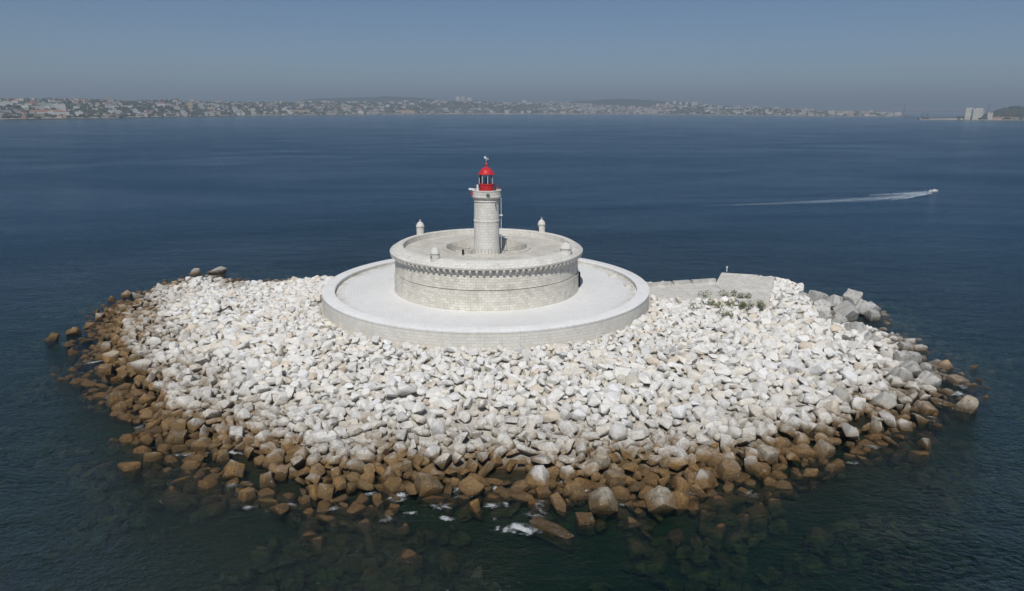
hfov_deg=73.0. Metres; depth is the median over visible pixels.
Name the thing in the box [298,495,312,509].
stone block
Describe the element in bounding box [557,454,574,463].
shore boulder
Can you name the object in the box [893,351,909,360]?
concrete block
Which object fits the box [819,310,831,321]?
concrete block
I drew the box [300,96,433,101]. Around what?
hills
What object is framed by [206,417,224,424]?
boulder
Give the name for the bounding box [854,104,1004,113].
suspension bridge
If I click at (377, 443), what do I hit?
shore boulder
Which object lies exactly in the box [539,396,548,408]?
boulder
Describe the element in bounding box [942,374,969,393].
rock
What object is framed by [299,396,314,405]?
boulder
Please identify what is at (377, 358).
boulder
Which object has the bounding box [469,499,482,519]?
rock
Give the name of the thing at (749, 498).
stone block
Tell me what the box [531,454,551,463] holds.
boulder
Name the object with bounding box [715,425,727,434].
boulder
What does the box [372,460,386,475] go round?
shore boulder
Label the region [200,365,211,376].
boulder
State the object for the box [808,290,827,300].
concrete block
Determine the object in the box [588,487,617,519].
stone block
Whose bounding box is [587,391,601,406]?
boulder
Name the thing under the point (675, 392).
boulder
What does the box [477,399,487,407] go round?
boulder
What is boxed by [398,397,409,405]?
boulder
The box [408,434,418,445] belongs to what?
boulder
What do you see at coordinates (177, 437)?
stone block
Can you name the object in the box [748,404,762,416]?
boulder
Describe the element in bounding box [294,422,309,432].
boulder
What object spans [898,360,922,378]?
rock
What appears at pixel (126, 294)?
rock
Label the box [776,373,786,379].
boulder
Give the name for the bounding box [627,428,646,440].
boulder
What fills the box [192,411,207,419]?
shore boulder
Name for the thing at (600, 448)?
shore boulder
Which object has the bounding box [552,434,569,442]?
boulder
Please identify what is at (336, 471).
shore boulder
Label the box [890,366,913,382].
rock
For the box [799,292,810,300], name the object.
concrete block
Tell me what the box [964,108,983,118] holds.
grain silo
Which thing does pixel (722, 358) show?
boulder
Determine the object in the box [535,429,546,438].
boulder
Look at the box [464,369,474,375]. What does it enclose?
boulder
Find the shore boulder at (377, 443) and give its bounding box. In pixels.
[370,439,392,448]
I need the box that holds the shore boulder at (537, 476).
[524,465,549,489]
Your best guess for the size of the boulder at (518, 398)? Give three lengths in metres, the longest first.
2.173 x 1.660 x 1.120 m
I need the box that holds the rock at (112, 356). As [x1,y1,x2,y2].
[102,350,119,362]
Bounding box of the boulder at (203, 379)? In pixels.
[200,376,208,384]
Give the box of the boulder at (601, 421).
[593,418,607,425]
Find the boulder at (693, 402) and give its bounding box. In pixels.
[689,398,701,406]
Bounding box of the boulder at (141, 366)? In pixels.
[132,359,152,375]
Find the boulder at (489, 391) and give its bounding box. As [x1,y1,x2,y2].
[484,387,493,398]
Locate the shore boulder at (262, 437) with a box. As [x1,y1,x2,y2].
[253,430,275,443]
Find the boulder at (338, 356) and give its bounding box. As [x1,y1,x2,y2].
[332,352,344,362]
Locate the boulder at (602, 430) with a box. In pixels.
[596,422,611,435]
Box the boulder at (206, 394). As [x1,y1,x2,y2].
[201,389,211,402]
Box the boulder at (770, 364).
[764,361,777,370]
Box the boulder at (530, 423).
[523,419,536,430]
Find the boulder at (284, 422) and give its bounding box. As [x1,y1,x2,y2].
[278,417,289,427]
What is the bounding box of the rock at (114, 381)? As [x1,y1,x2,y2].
[110,374,120,385]
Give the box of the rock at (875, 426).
[868,421,881,433]
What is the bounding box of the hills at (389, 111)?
[0,99,910,120]
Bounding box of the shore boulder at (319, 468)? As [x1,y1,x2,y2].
[309,463,325,476]
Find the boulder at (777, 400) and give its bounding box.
[769,395,786,407]
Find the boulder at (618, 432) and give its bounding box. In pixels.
[608,424,627,441]
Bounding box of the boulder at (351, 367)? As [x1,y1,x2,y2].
[346,361,356,371]
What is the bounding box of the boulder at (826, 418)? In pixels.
[816,412,832,425]
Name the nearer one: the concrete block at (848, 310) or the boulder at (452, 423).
the boulder at (452, 423)
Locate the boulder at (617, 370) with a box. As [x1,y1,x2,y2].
[612,366,630,376]
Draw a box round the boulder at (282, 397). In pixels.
[274,392,288,403]
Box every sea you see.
[0,112,1023,590]
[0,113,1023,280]
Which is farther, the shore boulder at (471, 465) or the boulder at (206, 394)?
the boulder at (206, 394)
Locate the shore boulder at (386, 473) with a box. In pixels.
[379,466,395,483]
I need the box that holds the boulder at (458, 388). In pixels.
[454,384,463,393]
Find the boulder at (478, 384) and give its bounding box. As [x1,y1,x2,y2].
[473,379,483,391]
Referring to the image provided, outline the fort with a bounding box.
[390,217,582,311]
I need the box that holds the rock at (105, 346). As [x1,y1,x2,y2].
[100,341,111,353]
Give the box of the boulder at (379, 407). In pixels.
[374,403,384,412]
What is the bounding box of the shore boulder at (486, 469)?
[478,461,494,477]
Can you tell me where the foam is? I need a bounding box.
[93,361,960,533]
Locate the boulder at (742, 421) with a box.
[738,417,747,427]
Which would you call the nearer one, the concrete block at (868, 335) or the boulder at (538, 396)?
the boulder at (538, 396)
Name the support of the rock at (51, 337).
on the boulder heap
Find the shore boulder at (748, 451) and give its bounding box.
[743,447,759,461]
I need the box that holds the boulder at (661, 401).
[654,397,669,407]
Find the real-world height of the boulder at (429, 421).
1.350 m
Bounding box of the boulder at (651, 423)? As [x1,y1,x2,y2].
[645,419,658,428]
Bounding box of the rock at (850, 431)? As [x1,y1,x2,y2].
[841,422,858,439]
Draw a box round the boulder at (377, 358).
[369,353,384,363]
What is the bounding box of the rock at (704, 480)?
[694,469,715,491]
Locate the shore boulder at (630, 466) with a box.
[622,462,638,471]
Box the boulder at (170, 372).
[162,367,179,378]
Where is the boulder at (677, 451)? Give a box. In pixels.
[667,445,689,460]
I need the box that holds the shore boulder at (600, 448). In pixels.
[596,446,610,453]
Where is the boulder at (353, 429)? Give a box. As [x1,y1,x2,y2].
[347,424,361,436]
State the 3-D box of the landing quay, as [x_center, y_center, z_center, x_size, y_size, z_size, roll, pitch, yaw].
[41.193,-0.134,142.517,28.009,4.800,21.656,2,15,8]
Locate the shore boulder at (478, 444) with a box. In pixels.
[471,437,485,451]
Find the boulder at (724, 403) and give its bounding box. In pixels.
[718,397,729,409]
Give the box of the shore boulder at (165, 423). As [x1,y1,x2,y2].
[161,417,175,431]
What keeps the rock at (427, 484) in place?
on the ground
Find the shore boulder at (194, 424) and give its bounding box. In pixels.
[186,418,206,431]
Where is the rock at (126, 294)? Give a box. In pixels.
[120,290,131,300]
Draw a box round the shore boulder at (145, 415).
[139,410,155,422]
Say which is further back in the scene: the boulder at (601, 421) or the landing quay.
the landing quay
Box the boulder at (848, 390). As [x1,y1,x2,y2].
[844,388,852,394]
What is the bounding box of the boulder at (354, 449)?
[350,444,363,456]
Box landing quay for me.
[647,273,774,308]
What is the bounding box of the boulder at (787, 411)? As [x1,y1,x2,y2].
[781,407,795,416]
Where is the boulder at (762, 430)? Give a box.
[756,423,768,438]
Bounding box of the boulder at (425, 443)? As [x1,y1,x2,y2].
[419,438,433,447]
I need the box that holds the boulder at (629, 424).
[621,418,632,428]
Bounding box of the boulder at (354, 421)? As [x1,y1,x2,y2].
[347,417,358,424]
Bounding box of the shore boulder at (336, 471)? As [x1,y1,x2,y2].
[331,466,341,482]
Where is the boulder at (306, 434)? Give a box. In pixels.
[302,430,310,443]
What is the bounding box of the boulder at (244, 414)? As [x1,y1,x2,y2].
[234,408,251,423]
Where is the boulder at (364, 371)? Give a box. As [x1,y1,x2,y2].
[358,368,371,374]
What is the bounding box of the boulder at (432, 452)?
[424,444,439,461]
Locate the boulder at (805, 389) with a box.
[798,385,816,392]
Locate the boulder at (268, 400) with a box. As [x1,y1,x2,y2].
[262,393,271,407]
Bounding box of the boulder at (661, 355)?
[657,351,666,362]
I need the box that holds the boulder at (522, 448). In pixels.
[517,442,540,455]
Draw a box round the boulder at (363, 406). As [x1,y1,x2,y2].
[359,399,373,412]
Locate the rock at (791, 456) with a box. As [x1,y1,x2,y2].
[785,451,800,462]
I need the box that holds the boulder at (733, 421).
[728,417,741,426]
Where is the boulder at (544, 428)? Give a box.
[539,424,548,432]
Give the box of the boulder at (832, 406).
[824,400,840,415]
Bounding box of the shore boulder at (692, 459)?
[687,455,695,465]
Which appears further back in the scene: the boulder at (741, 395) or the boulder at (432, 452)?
the boulder at (741, 395)
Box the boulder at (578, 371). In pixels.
[572,368,583,377]
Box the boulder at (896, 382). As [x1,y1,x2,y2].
[889,376,903,387]
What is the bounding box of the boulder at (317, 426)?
[313,421,323,430]
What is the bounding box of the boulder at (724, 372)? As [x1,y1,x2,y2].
[714,368,732,375]
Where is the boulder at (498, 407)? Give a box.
[493,403,503,410]
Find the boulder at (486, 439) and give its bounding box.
[480,436,497,445]
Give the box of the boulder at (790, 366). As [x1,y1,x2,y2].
[779,361,796,374]
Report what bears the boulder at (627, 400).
on the ground
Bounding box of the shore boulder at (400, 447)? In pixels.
[393,442,408,452]
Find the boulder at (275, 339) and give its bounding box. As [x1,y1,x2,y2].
[269,336,282,343]
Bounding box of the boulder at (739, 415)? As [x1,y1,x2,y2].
[731,412,746,417]
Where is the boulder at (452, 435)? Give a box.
[445,430,459,439]
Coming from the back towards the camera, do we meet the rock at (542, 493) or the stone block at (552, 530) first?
the rock at (542, 493)
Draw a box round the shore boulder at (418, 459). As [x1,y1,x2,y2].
[412,452,423,466]
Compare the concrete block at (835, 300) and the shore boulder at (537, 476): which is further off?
the concrete block at (835, 300)
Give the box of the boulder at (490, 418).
[482,412,496,426]
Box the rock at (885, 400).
[871,391,896,410]
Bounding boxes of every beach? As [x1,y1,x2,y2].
[0,113,898,119]
[919,119,1020,119]
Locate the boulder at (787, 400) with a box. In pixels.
[774,391,791,404]
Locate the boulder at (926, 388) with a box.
[918,384,936,391]
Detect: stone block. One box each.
[98,363,112,377]
[106,391,123,409]
[161,410,172,420]
[166,429,188,445]
[216,449,229,465]
[222,460,244,481]
[236,487,255,507]
[259,471,278,490]
[274,465,288,481]
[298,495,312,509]
[317,483,333,499]
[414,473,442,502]
[529,516,575,549]
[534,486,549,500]
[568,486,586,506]
[574,512,594,535]
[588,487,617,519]
[593,450,610,469]
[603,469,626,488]
[623,282,630,287]
[643,485,676,515]
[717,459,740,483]
[738,492,760,502]
[757,444,778,464]
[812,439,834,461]
[823,463,837,477]
[912,400,938,416]
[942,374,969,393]
[948,395,978,421]
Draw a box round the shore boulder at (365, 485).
[357,479,373,490]
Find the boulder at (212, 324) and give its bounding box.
[204,321,218,330]
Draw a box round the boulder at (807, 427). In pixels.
[798,420,816,435]
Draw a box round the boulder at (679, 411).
[671,405,686,418]
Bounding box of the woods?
[0,97,1023,119]
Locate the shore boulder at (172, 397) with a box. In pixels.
[165,394,177,405]
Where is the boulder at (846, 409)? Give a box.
[839,405,851,413]
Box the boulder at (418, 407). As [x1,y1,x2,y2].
[411,402,425,413]
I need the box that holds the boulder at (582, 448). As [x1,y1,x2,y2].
[576,442,587,454]
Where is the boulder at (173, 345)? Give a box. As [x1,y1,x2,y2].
[169,342,178,349]
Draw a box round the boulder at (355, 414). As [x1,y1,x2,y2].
[349,411,362,421]
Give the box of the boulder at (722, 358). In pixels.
[717,355,728,363]
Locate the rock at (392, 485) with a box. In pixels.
[382,477,401,499]
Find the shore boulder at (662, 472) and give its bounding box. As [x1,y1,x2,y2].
[656,467,669,484]
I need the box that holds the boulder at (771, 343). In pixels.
[761,339,776,348]
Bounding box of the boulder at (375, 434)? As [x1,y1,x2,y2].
[365,429,382,439]
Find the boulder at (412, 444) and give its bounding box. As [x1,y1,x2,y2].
[409,439,415,448]
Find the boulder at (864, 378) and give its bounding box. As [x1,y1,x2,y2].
[858,374,871,384]
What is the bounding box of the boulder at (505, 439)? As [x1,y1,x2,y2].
[497,432,515,449]
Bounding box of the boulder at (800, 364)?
[794,359,805,372]
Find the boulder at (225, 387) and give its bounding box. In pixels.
[220,383,233,393]
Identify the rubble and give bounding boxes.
[465,247,472,253]
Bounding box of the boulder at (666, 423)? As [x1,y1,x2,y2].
[658,418,672,428]
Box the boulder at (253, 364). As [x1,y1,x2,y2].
[244,358,262,372]
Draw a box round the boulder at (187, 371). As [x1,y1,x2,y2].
[180,368,194,375]
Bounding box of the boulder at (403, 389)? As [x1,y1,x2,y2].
[396,382,415,395]
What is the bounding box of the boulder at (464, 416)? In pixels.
[458,410,470,422]
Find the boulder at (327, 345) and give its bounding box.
[321,341,333,350]
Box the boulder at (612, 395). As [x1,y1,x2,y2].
[602,390,618,402]
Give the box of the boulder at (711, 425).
[704,420,716,431]
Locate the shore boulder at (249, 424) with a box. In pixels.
[246,420,254,430]
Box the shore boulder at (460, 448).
[452,443,466,457]
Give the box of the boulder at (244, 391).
[234,386,250,396]
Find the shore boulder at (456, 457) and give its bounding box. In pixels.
[452,452,461,463]
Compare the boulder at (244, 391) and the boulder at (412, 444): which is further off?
the boulder at (244, 391)
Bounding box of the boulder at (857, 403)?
[849,397,865,415]
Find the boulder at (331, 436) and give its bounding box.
[325,430,340,444]
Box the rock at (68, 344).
[64,341,74,349]
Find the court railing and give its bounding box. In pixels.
[448,243,526,253]
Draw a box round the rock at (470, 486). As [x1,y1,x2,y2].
[458,476,483,497]
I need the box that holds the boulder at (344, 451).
[335,446,350,456]
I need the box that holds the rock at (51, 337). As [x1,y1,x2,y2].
[44,333,59,344]
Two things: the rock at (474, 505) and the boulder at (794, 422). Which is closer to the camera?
the rock at (474, 505)
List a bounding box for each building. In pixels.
[0,101,12,105]
[33,110,69,114]
[37,101,45,106]
[58,103,65,110]
[75,110,83,115]
[108,109,119,113]
[156,102,164,106]
[187,102,192,108]
[198,102,203,108]
[293,110,309,112]
[396,110,414,113]
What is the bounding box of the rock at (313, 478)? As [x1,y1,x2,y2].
[305,473,320,483]
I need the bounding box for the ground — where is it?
[0,240,1023,590]
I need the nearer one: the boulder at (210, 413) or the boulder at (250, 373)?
the boulder at (210, 413)
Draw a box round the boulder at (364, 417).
[359,413,372,422]
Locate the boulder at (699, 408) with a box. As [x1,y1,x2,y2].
[692,405,705,411]
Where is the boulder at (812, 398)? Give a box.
[803,393,820,403]
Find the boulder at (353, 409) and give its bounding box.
[347,407,359,415]
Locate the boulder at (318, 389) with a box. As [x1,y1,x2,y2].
[313,386,323,392]
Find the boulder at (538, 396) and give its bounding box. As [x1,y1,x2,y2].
[534,392,542,402]
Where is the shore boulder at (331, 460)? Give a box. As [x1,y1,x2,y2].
[326,455,343,464]
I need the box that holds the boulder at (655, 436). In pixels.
[650,432,659,443]
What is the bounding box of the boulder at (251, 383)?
[245,376,257,388]
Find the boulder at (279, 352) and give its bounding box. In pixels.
[275,346,283,355]
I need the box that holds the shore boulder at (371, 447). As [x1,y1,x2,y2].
[364,444,375,453]
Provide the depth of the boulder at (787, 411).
90.12 m
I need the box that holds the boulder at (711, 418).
[704,416,719,420]
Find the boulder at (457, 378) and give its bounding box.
[451,372,464,383]
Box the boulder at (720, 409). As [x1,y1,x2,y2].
[715,405,724,415]
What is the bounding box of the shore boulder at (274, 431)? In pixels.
[270,427,283,439]
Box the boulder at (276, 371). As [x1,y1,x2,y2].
[272,364,281,377]
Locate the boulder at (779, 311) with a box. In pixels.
[774,309,783,314]
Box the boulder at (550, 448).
[542,441,560,455]
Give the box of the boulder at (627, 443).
[620,438,639,448]
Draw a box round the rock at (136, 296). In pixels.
[132,292,144,300]
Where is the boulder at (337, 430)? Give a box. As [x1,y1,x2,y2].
[333,426,346,436]
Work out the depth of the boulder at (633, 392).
93.36 m
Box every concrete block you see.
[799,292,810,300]
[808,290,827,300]
[813,299,830,312]
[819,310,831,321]
[826,295,842,308]
[831,312,847,323]
[833,300,858,321]
[842,288,862,304]
[844,321,866,332]
[855,299,873,315]
[864,309,880,321]
[864,331,880,341]
[869,301,880,310]
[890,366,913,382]
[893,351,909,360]
[898,341,912,350]
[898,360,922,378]
[907,351,921,364]
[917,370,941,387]
[920,362,931,371]
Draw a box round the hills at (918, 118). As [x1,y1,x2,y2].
[917,106,1023,120]
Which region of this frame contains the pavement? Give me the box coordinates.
[335,263,636,326]
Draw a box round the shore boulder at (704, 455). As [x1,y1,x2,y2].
[695,448,711,464]
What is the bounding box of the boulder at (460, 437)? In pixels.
[454,432,467,443]
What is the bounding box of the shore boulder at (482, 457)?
[476,452,489,462]
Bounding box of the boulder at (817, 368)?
[808,361,827,375]
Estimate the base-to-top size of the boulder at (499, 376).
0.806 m
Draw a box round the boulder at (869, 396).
[862,393,878,401]
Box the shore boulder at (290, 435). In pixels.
[284,432,296,438]
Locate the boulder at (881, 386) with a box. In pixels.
[874,381,888,391]
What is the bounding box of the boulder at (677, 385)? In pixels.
[671,381,681,389]
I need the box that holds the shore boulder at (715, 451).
[711,448,722,456]
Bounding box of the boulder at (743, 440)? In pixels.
[736,437,750,444]
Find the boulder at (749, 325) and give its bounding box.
[745,322,756,328]
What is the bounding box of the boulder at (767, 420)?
[761,417,774,423]
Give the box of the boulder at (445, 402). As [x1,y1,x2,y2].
[436,397,455,408]
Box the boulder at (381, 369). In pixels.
[374,366,385,372]
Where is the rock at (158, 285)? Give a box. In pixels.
[155,283,168,290]
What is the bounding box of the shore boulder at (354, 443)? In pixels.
[349,441,364,446]
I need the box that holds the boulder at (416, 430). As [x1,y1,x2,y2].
[411,426,424,436]
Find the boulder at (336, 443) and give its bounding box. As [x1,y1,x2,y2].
[329,439,344,449]
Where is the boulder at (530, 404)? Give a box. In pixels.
[524,399,536,409]
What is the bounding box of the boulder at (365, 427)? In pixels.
[360,422,371,432]
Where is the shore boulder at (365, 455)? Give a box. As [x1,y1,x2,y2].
[355,447,375,463]
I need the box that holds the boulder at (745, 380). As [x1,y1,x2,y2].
[741,377,749,384]
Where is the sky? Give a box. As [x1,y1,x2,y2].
[0,0,1023,110]
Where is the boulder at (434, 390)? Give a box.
[426,386,440,397]
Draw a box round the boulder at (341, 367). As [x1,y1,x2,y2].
[338,362,347,372]
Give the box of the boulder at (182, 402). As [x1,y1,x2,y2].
[176,396,194,409]
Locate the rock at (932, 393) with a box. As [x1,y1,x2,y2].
[927,390,942,397]
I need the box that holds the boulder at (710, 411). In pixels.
[703,407,716,416]
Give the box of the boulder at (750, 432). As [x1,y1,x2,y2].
[741,426,756,440]
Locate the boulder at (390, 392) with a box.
[384,387,398,396]
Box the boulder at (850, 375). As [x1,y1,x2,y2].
[839,368,857,384]
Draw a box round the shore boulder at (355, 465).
[346,458,364,474]
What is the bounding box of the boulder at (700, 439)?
[695,434,710,446]
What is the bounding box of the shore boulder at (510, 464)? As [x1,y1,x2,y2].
[505,459,517,471]
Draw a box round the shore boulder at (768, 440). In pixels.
[760,435,775,446]
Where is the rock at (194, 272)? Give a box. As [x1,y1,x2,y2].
[189,268,201,276]
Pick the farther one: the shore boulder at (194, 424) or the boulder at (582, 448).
the shore boulder at (194, 424)
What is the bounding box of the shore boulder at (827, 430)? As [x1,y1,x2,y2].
[811,422,835,436]
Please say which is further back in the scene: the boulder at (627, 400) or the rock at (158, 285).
the rock at (158, 285)
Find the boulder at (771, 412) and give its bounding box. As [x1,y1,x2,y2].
[762,406,779,420]
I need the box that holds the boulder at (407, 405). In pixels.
[403,400,414,410]
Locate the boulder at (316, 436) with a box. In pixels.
[307,430,327,444]
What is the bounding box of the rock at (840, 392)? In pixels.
[832,386,850,401]
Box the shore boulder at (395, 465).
[388,461,401,471]
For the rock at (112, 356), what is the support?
on the boulder heap
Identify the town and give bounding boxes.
[0,99,902,117]
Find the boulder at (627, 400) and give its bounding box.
[621,395,632,405]
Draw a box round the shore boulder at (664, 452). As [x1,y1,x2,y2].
[658,447,671,458]
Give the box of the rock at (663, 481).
[658,476,668,486]
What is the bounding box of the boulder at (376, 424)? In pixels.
[371,419,385,429]
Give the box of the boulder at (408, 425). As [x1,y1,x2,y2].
[399,421,412,431]
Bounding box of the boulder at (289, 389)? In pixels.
[284,385,294,400]
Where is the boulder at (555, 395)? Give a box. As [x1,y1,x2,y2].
[547,388,563,403]
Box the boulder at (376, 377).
[368,373,381,383]
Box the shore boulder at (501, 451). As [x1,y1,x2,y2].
[490,446,507,457]
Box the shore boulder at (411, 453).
[407,447,417,461]
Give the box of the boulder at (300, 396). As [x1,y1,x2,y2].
[295,391,309,401]
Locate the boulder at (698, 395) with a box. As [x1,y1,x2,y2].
[690,393,701,397]
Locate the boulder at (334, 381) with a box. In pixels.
[329,378,340,384]
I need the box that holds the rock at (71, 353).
[67,349,79,360]
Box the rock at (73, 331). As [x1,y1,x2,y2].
[66,327,82,337]
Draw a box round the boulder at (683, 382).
[678,378,694,387]
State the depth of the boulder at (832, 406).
92.34 m
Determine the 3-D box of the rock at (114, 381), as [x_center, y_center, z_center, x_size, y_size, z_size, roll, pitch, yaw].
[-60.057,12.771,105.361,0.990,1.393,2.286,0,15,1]
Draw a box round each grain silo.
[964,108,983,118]
[987,112,992,119]
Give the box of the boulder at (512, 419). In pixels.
[505,415,517,422]
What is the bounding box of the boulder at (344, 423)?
[339,421,350,426]
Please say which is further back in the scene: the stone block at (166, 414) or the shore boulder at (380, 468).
the stone block at (166, 414)
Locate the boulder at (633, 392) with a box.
[624,386,639,396]
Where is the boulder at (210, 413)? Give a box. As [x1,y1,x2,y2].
[203,409,220,418]
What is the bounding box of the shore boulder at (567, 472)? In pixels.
[559,465,577,480]
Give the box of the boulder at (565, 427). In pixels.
[559,421,578,435]
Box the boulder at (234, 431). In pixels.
[229,426,244,441]
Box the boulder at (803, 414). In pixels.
[797,409,811,420]
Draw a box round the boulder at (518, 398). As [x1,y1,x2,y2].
[511,394,525,405]
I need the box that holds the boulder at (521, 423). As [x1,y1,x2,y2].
[515,417,526,427]
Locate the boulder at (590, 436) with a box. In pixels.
[582,432,599,440]
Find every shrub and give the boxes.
[688,302,702,309]
[717,308,729,315]
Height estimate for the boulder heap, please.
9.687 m
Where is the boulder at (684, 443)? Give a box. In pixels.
[676,437,690,451]
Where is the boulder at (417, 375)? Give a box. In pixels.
[409,370,425,383]
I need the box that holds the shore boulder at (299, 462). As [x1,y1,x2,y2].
[290,455,305,468]
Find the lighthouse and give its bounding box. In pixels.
[469,156,502,253]
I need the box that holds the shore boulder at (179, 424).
[168,418,187,430]
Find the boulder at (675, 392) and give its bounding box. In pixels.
[671,389,681,394]
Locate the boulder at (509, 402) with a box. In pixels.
[502,400,516,406]
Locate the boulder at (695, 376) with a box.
[687,368,702,382]
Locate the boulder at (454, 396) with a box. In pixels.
[448,392,460,401]
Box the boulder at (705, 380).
[699,376,712,385]
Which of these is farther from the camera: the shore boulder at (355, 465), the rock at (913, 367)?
the rock at (913, 367)
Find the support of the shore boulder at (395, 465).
on the ground
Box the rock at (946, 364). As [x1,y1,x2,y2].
[936,359,953,372]
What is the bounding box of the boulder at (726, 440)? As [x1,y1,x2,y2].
[720,434,733,451]
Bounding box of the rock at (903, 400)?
[898,396,912,406]
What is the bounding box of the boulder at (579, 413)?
[572,407,585,420]
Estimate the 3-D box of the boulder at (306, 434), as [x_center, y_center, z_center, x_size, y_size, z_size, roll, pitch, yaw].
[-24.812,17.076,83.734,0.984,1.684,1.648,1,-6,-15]
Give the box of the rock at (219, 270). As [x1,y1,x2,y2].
[207,266,226,274]
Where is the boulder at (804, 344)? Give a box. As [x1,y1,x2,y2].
[799,341,812,348]
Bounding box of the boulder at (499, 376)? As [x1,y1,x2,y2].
[495,373,503,379]
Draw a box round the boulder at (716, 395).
[711,390,724,399]
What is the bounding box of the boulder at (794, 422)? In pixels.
[785,416,800,429]
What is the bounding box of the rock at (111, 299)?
[105,296,115,304]
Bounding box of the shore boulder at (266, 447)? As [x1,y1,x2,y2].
[259,442,277,453]
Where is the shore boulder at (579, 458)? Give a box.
[571,453,585,468]
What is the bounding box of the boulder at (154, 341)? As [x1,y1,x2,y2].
[147,337,162,345]
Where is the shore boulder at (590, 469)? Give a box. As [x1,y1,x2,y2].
[581,462,599,478]
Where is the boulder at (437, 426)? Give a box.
[430,419,445,435]
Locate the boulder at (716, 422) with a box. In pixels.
[713,420,722,425]
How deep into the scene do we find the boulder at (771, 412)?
89.65 m
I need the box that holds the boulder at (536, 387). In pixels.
[530,384,543,394]
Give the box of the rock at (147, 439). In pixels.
[139,434,155,445]
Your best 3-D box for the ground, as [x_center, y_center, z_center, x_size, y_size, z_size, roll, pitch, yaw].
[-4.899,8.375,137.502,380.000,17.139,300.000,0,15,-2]
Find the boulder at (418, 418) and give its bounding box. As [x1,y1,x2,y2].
[411,414,425,423]
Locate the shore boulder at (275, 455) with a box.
[262,447,285,468]
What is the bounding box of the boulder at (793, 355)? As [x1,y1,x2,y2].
[787,348,798,360]
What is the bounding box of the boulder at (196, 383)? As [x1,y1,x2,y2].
[189,380,203,386]
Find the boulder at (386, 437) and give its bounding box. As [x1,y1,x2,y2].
[379,432,391,441]
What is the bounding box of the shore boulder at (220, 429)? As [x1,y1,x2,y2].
[214,423,229,435]
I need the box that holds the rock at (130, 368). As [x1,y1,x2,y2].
[127,361,136,376]
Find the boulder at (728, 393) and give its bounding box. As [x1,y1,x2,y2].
[724,389,732,397]
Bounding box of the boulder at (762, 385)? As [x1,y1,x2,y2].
[752,381,768,394]
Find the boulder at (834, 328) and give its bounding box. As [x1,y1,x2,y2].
[830,324,843,332]
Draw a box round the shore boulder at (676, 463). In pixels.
[667,457,688,470]
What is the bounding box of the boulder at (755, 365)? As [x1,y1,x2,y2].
[749,358,762,371]
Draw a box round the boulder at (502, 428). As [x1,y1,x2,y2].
[497,425,509,432]
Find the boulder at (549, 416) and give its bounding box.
[541,410,560,422]
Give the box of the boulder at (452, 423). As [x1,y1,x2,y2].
[450,420,458,431]
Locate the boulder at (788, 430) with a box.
[778,426,795,435]
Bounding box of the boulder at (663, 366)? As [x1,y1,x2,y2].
[658,362,670,371]
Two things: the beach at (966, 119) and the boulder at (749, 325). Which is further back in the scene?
the beach at (966, 119)
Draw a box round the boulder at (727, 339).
[720,336,730,344]
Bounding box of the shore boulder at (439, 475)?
[429,468,444,479]
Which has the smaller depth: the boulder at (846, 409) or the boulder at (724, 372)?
the boulder at (846, 409)
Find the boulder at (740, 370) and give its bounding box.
[732,366,748,374]
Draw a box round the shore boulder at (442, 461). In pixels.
[433,452,451,469]
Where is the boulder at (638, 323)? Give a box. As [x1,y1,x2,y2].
[631,319,643,328]
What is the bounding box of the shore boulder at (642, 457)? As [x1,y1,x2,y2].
[635,453,647,460]
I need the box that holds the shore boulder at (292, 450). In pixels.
[285,444,305,454]
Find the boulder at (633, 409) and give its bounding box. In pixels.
[629,404,640,418]
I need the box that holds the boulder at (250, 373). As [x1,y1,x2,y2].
[246,368,253,380]
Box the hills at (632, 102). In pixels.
[568,98,690,107]
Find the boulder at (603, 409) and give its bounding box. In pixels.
[598,403,610,414]
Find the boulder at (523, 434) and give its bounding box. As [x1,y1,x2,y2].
[516,429,527,437]
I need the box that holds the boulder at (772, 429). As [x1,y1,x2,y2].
[764,423,777,436]
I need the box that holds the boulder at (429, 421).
[426,417,434,428]
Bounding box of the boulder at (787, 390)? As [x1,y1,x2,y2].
[782,385,791,396]
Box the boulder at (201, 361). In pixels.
[194,358,206,365]
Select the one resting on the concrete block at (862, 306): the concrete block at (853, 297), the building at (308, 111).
the concrete block at (853, 297)
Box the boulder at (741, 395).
[736,391,749,399]
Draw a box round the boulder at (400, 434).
[395,429,406,439]
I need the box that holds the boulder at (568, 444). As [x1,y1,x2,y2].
[562,439,574,453]
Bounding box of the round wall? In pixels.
[322,258,649,349]
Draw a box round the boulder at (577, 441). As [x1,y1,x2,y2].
[571,437,588,449]
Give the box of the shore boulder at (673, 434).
[669,430,676,441]
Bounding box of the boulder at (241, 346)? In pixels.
[232,340,251,349]
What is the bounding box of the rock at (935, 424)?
[933,422,941,430]
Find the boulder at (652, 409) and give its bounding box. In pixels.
[647,404,656,414]
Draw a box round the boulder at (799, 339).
[794,335,809,342]
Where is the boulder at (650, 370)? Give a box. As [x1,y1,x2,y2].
[645,367,656,377]
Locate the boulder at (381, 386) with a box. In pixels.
[376,384,386,388]
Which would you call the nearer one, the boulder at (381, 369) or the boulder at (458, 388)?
the boulder at (458, 388)
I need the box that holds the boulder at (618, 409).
[613,404,627,414]
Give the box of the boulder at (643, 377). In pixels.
[637,372,651,383]
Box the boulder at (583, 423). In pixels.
[576,420,586,427]
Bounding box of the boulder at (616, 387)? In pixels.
[606,382,622,393]
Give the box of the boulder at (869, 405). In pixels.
[865,403,873,408]
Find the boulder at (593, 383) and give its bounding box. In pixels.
[590,379,597,388]
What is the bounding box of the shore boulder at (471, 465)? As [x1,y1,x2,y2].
[465,458,477,474]
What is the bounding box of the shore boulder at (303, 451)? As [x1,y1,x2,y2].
[293,446,309,458]
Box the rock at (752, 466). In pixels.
[744,455,760,475]
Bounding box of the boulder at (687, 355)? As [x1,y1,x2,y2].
[681,351,692,360]
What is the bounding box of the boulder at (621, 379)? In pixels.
[617,374,625,383]

